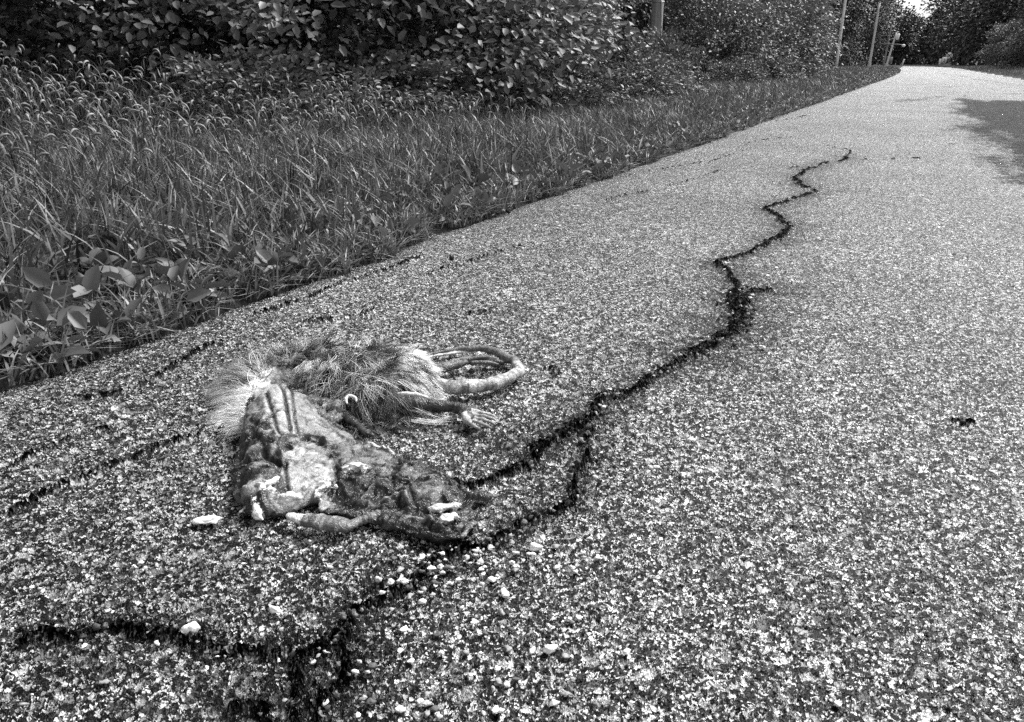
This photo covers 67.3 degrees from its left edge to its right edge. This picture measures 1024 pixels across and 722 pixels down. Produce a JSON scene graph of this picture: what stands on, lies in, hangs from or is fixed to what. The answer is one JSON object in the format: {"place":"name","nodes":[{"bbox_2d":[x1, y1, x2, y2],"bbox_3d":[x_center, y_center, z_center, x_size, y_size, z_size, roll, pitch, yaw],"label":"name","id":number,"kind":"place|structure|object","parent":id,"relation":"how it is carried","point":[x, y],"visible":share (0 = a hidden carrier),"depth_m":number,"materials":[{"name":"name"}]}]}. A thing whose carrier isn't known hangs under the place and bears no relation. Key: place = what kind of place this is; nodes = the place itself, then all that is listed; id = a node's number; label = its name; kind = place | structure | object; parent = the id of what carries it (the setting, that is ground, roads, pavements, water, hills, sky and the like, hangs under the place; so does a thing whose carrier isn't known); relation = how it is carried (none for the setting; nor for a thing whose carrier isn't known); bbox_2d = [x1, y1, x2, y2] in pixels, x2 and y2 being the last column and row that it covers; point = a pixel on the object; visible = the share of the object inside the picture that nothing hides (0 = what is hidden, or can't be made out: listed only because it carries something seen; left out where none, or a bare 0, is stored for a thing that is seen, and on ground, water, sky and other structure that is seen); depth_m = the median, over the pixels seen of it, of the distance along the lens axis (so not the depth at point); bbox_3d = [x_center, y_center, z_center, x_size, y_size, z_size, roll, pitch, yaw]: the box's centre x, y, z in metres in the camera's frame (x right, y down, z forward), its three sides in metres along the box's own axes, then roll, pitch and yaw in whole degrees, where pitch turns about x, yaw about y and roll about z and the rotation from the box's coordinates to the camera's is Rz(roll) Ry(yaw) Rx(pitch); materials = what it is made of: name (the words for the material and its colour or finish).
{"place":"outdoors","nodes":[
{"label":"outdoors","id":0,"kind":"place"},
{"bbox_2d":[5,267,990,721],"bbox_3d":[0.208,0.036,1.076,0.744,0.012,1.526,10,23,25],"label":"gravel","id":1,"kind":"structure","parent":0,"point":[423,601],"depth_m":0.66,"materials":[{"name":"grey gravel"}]},
{"bbox_2d":[0,0,995,63],"label":"sky","id":2,"kind":"structure","parent":0,"point":[917,3],"materials":[{"name":"white"}]},
{"bbox_2d":[0,66,1023,721],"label":"road","id":3,"kind":"structure","parent":0,"point":[882,222],"depth_m":0.85,"materials":[{"name":"grey asphalt"}]},
{"bbox_2d":[181,621,200,633],"bbox_3d":[-0.254,0.212,0.608,0.012,0.011,0.011,10,23,25],"label":"stone chip","id":4,"kind":"object","parent":3,"relation":"on","point":[193,627],"visible":1,"depth_m":0.61,"materials":[{"name":"white stone"}]},
{"bbox_2d":[191,515,222,525],"bbox_3d":[-0.300,0.156,0.755,0.025,0.008,0.022,10,23,25],"label":"stone chip","id":5,"kind":"object","parent":3,"relation":"on","point":[207,520],"visible":1,"depth_m":0.75,"materials":[{"name":"white stone"}]},
{"bbox_2d":[268,605,281,613],"bbox_3d":[-0.195,0.205,0.633,0.012,0.006,0.008,10,23,25],"label":"stone chip","id":6,"kind":"object","parent":3,"relation":"on","point":[273,609],"visible":1,"depth_m":0.63,"materials":[{"name":"white stone"}]},
{"bbox_2d":[191,325,524,543],"bbox_3d":[-0.230,0.040,0.965,0.463,0.078,0.513,2,21,6],"label":"opossum carcass","id":7,"kind":"object","parent":3,"relation":"on","point":[289,407],"visible":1,"depth_m":0.91,"materials":[{"name":"fur"}]},
{"bbox_2d":[528,542,542,550],"bbox_3d":[0.021,0.172,0.713,0.013,0.008,0.010,10,23,25],"label":"stone chip","id":8,"kind":"object","parent":3,"relation":"on","point":[533,546],"visible":1,"depth_m":0.71,"materials":[{"name":"white stone"}]},
{"bbox_2d":[542,644,557,653],"bbox_3d":[0.029,0.221,0.589,0.011,0.006,0.010,10,23,25],"label":"stone chip","id":9,"kind":"object","parent":3,"relation":"on","point":[548,649],"visible":1,"depth_m":0.59,"materials":[{"name":"white stone"}]},
{"bbox_2d":[955,416,968,423],"bbox_3d":[0.565,0.075,0.965,0.021,0.009,0.018,10,23,25],"label":"debris crumb","id":10,"kind":"object","parent":3,"relation":"on","point":[963,420],"visible":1,"depth_m":0.96,"materials":[{"name":"stone"}]},
{"bbox_2d":[0,64,1023,391],"bbox_3d":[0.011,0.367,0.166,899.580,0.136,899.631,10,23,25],"label":"ground","id":11,"kind":"structure","parent":0,"point":[134,268],"depth_m":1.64,"materials":[{"name":"plant"}]},
{"bbox_2d":[0,285,22,313],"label":"broadleaf weed","id":12,"kind":"object","parent":11,"relation":"on","point":[11,297],"visible":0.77,"depth_m":1.28,"materials":[{"name":"grey plant"}]},
{"bbox_2d":[12,328,74,356],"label":"broadleaf weed","id":13,"kind":"object","parent":11,"relation":"on","point":[38,347],"visible":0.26,"depth_m":1.17,"materials":[{"name":"grey plant"}]},
{"bbox_2d":[0,0,125,121],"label":"shrub","id":14,"kind":"object","parent":11,"relation":"on","point":[34,27],"visible":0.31,"depth_m":4.79,"materials":[{"name":"grey plant"}]},
{"bbox_2d":[56,247,118,269],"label":"broadleaf weed","id":15,"kind":"object","parent":11,"relation":"on","point":[101,257],"visible":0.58,"depth_m":1.53,"materials":[{"name":"grey plant"}]},
{"bbox_2d":[1,0,221,88],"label":"broadleaf tree","id":16,"kind":"object","parent":11,"relation":"on","point":[98,6],"visible":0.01,"depth_m":9.37,"materials":[{"name":"grey plant"}]},
{"bbox_2d":[87,216,138,247],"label":"broadleaf weed","id":17,"kind":"object","parent":11,"relation":"on","point":[113,237],"visible":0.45,"depth_m":1.67,"materials":[{"name":"grey plant"}]},
{"bbox_2d":[99,265,151,290],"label":"broadleaf weed","id":18,"kind":"object","parent":11,"relation":"on","point":[129,279],"visible":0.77,"depth_m":1.45,"materials":[{"name":"grey plant"}]},
{"bbox_2d":[145,257,195,268],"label":"broadleaf weed","id":19,"kind":"object","parent":11,"relation":"on","point":[165,261],"visible":0.35,"depth_m":1.57,"materials":[{"name":"grey plant"}]},
{"bbox_2d":[0,0,421,122],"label":"shrub","id":20,"kind":"object","parent":11,"relation":"on","point":[170,16],"visible":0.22,"depth_m":4.75,"materials":[{"name":"grey plant"}]},
{"bbox_2d":[207,269,241,280],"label":"broadleaf weed","id":21,"kind":"object","parent":11,"relation":"on","point":[221,273],"visible":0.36,"depth_m":1.52,"materials":[{"name":"grey plant"}]},
{"bbox_2d":[126,38,381,133],"bbox_3d":[-1.552,-1.542,4.532,1.344,0.657,1.498,10,23,25],"label":"shrub","id":22,"kind":"object","parent":11,"relation":"on","point":[239,65],"visible":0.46,"depth_m":4.31,"materials":[{"name":"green plant"}]},
{"bbox_2d":[27,0,501,120],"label":"shrub","id":23,"kind":"object","parent":11,"relation":"on","point":[233,18],"visible":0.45,"depth_m":4.86,"materials":[{"name":"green plant"}]},
{"bbox_2d":[0,41,558,182],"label":"foxtail grass","id":24,"kind":"structure","parent":11,"relation":"on","point":[79,99],"depth_m":3.79,"materials":[{"name":"plant"}]},
{"bbox_2d":[282,43,496,125],"bbox_3d":[-0.829,-1.819,5.248,1.498,0.657,1.344,-1,21,-3],"label":"shrub","id":25,"kind":"object","parent":11,"relation":"on","point":[392,59],"visible":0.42,"depth_m":5.12,"materials":[{"name":"grey plant"}]},
{"bbox_2d":[342,7,452,67],"bbox_3d":[-2.253,-7.766,11.419,4.493,7.400,4.489,4,22,11],"label":"broadleaf tree","id":26,"kind":"object","parent":11,"relation":"on","point":[369,26],"visible":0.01,"depth_m":12.27,"materials":[{"name":"grey plant"}]},
{"bbox_2d":[377,218,419,238],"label":"broadleaf weed","id":27,"kind":"object","parent":11,"relation":"on","point":[413,223],"visible":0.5,"depth_m":1.96,"materials":[{"name":"grey plant"}]},
{"bbox_2d":[0,97,802,357],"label":"ground cover","id":28,"kind":"object","parent":11,"relation":"on","point":[77,316],"visible":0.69,"depth_m":1.42,"materials":[{"name":"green plant"}]},
{"bbox_2d":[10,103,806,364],"bbox_3d":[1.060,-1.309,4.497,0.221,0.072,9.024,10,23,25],"label":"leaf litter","id":29,"kind":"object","parent":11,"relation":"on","point":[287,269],"visible":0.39,"depth_m":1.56,"materials":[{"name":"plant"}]},
{"bbox_2d":[0,91,848,380],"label":"straw","id":30,"kind":"object","parent":11,"relation":"on","point":[224,300],"visible":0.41,"depth_m":1.44,"materials":[{"name":"grey plant"}]},
{"bbox_2d":[233,0,638,117],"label":"shrub","id":31,"kind":"object","parent":11,"relation":"on","point":[499,22],"visible":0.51,"depth_m":5.59,"materials":[{"name":"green plant"}]},
{"bbox_2d":[396,12,586,90],"bbox_3d":[-0.368,-4.612,10.233,3.046,3.270,3.126,-9,23,-22],"label":"shrub","id":32,"kind":"object","parent":11,"relation":"on","point":[478,54],"visible":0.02,"depth_m":9.58,"materials":[{"name":"grey plant"}]},
{"bbox_2d":[346,0,674,101],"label":"shrub","id":33,"kind":"object","parent":11,"relation":"on","point":[620,42],"visible":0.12,"depth_m":7.72,"materials":[{"name":"grey plant"}]},
{"bbox_2d":[1,0,1023,67],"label":"woodland","id":34,"kind":"object","parent":11,"relation":"on","point":[941,35],"visible":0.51,"depth_m":146.64,"materials":[{"name":"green plant"}]},
{"bbox_2d":[473,1,630,77],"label":"shrub","id":35,"kind":"object","parent":11,"relation":"on","point":[601,34],"depth_m":12.46,"materials":[{"name":"grey plant"}]},
{"bbox_2d":[499,47,654,111],"bbox_3d":[0.458,-2.344,6.605,1.344,0.657,1.498,-14,25,-31],"label":"shrub","id":36,"kind":"object","parent":11,"relation":"on","point":[596,89],"visible":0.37,"depth_m":6.32,"materials":[{"name":"grey plant"}]},
{"bbox_2d":[582,0,651,72],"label":"bush","id":37,"kind":"object","parent":11,"relation":"on","point":[634,9],"visible":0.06,"depth_m":19.87,"materials":[{"name":"grey plant"}]},
{"bbox_2d":[585,49,695,100],"bbox_3d":[1.196,-2.901,8.043,1.344,0.657,1.498,10,23,24],"label":"shrub","id":38,"kind":"object","parent":11,"relation":"on","point":[669,86],"visible":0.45,"depth_m":7.82,"materials":[{"name":"grey plant"}]},
{"bbox_2d":[610,0,703,69],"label":"bush","id":39,"kind":"object","parent":11,"relation":"on","point":[643,24],"visible":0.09,"depth_m":24.48,"materials":[{"name":"grey plant"}]},
{"bbox_2d":[650,0,664,53],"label":"utility pole","id":40,"kind":"object","parent":11,"relation":"on","point":[657,14],"visible":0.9,"depth_m":13.17,"materials":[{"name":"grey wood"}]},
{"bbox_2d":[604,52,715,94],"bbox_3d":[1.698,-3.381,9.282,1.498,0.657,1.344,-2,21,-4],"label":"shrub","id":41,"kind":"object","parent":11,"relation":"on","point":[686,67],"visible":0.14,"depth_m":9.18,"materials":[{"name":"grey plant"}]},
{"bbox_2d":[619,26,718,85],"bbox_3d":[2.272,-4.390,11.438,1.344,1.082,1.498,-14,25,-32],"label":"shrub","id":42,"kind":"object","parent":11,"relation":"on","point":[666,37],"visible":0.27,"depth_m":11.14,"materials":[{"name":"grey plant"}]},
{"bbox_2d":[665,1,734,70],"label":"broadleaf tree","id":43,"kind":"object","parent":11,"relation":"on","point":[694,25],"visible":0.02,"depth_m":29.75,"materials":[{"name":"grey plant"}]},
{"bbox_2d":[626,0,804,80],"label":"shrub","id":44,"kind":"object","parent":11,"relation":"on","point":[687,15],"visible":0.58,"depth_m":14.46,"materials":[{"name":"grey plant"}]},
{"bbox_2d":[705,55,772,86],"bbox_3d":[3.864,-5.002,13.472,1.344,0.657,1.498,10,23,23],"label":"shrub","id":45,"kind":"object","parent":11,"relation":"on","point":[756,74],"visible":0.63,"depth_m":13.27,"materials":[{"name":"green plant"}]},
{"bbox_2d":[678,0,830,77],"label":"shrub","id":46,"kind":"object","parent":11,"relation":"on","point":[790,36],"visible":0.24,"depth_m":16.35,"materials":[{"name":"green plant"}]},
{"bbox_2d":[700,0,848,76],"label":"shrub","id":47,"kind":"object","parent":11,"relation":"on","point":[811,19],"visible":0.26,"depth_m":18.29,"materials":[{"name":"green plant"}]},
{"bbox_2d":[757,57,810,80],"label":"shrub","id":48,"kind":"object","parent":11,"relation":"on","point":[791,74],"visible":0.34,"depth_m":15.33,"materials":[{"name":"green plant"}]},
{"bbox_2d":[725,0,844,73],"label":"shrub","id":49,"kind":"object","parent":11,"relation":"on","point":[825,37],"visible":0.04,"depth_m":21.69,"materials":[{"name":"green plant"}]},
{"bbox_2d":[715,0,859,72],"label":"shrub","id":50,"kind":"object","parent":11,"relation":"on","point":[820,43],"visible":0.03,"depth_m":24.74,"materials":[{"name":"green plant"}]},
{"bbox_2d":[775,57,826,77],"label":"shrub","id":51,"kind":"object","parent":11,"relation":"on","point":[811,68],"visible":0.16,"depth_m":17.61,"materials":[{"name":"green plant"}]},
{"bbox_2d":[818,0,851,65],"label":"conifer tree","id":52,"kind":"object","parent":11,"relation":"on","point":[832,3],"visible":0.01,"depth_m":54.83,"materials":[{"name":"grey plant"}]},
{"bbox_2d":[835,0,846,67],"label":"utility pole","id":53,"kind":"object","parent":11,"relation":"on","point":[841,28],"visible":0.66,"depth_m":42.92,"materials":[{"name":"grey wood"}]},
{"bbox_2d":[813,0,874,65],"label":"broadleaf tree","id":54,"kind":"object","parent":11,"relation":"on","point":[848,30],"visible":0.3,"depth_m":67.86,"materials":[{"name":"grey plant"}]},
{"bbox_2d":[821,0,869,65],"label":"conifer tree","id":55,"kind":"object","parent":11,"relation":"on","point":[854,58],"visible":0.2,"depth_m":85.19,"materials":[{"name":"grey plant"}]},
{"bbox_2d":[843,0,905,65],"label":"broadleaf tree","id":56,"kind":"object","parent":11,"relation":"on","point":[872,17],"visible":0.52,"depth_m":110.67,"materials":[{"name":"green plant"}]},
{"bbox_2d":[868,1,881,66],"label":"utility pole","id":57,"kind":"object","parent":11,"relation":"on","point":[872,45],"visible":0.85,"depth_m":66.00,"materials":[{"name":"grey wood"}]},
{"bbox_2d":[880,24,896,65],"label":"utility pole","id":58,"kind":"object","parent":11,"relation":"on","point":[887,43],"visible":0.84,"depth_m":96.96,"materials":[{"name":"grey wood"}]},
{"bbox_2d":[885,32,905,65],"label":"utility pole","id":59,"kind":"object","parent":11,"relation":"on","point":[897,38],"visible":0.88,"depth_m":104.05,"materials":[{"name":"grey wood"}]},
{"bbox_2d":[941,57,946,63],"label":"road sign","id":60,"kind":"object","parent":11,"relation":"on","point":[944,60],"visible":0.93,"depth_m":105.61,"materials":[{"name":"metal"}]},
{"bbox_2d":[938,63,951,66],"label":"planter","id":61,"kind":"object","parent":11,"relation":"on","point":[943,65],"visible":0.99,"depth_m":100.64,"materials":[{"name":"grey paint"}]},
{"bbox_2d":[945,52,952,63],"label":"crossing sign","id":62,"kind":"object","parent":11,"relation":"on","point":[949,55],"visible":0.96,"depth_m":106.79,"materials":[{"name":"metal"}]},
{"bbox_2d":[971,20,1023,66],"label":"shrub","id":63,"kind":"object","parent":11,"relation":"on","point":[992,54],"visible":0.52,"depth_m":63.58,"materials":[{"name":"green plant"}]},
{"bbox_2d":[975,0,1022,46],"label":"broadleaf tree","id":64,"kind":"object","parent":11,"relation":"on","point":[1002,3],"visible":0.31,"depth_m":105.81,"materials":[{"name":"grey plant"}]},
{"bbox_2d":[994,0,1023,65],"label":"conifer tree","id":65,"kind":"object","parent":11,"relation":"on","point":[1021,23],"visible":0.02,"depth_m":79.02,"materials":[{"name":"grey plant"}]},
{"bbox_2d":[997,19,1023,68],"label":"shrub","id":66,"kind":"object","parent":11,"relation":"on","point":[1017,48],"visible":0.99,"depth_m":49.15,"materials":[{"name":"grey plant"}]},
{"bbox_2d":[1001,0,1023,29],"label":"broadleaf tree","id":67,"kind":"object","parent":11,"relation":"on","point":[1018,11],"visible":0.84,"depth_m":55.49,"materials":[{"name":"grey plant"}]},
{"bbox_2d":[949,64,1023,76],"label":"grass","id":68,"kind":"structure","parent":0,"point":[1005,70],"depth_m":45.34,"materials":[{"name":"plant"}]}
]}

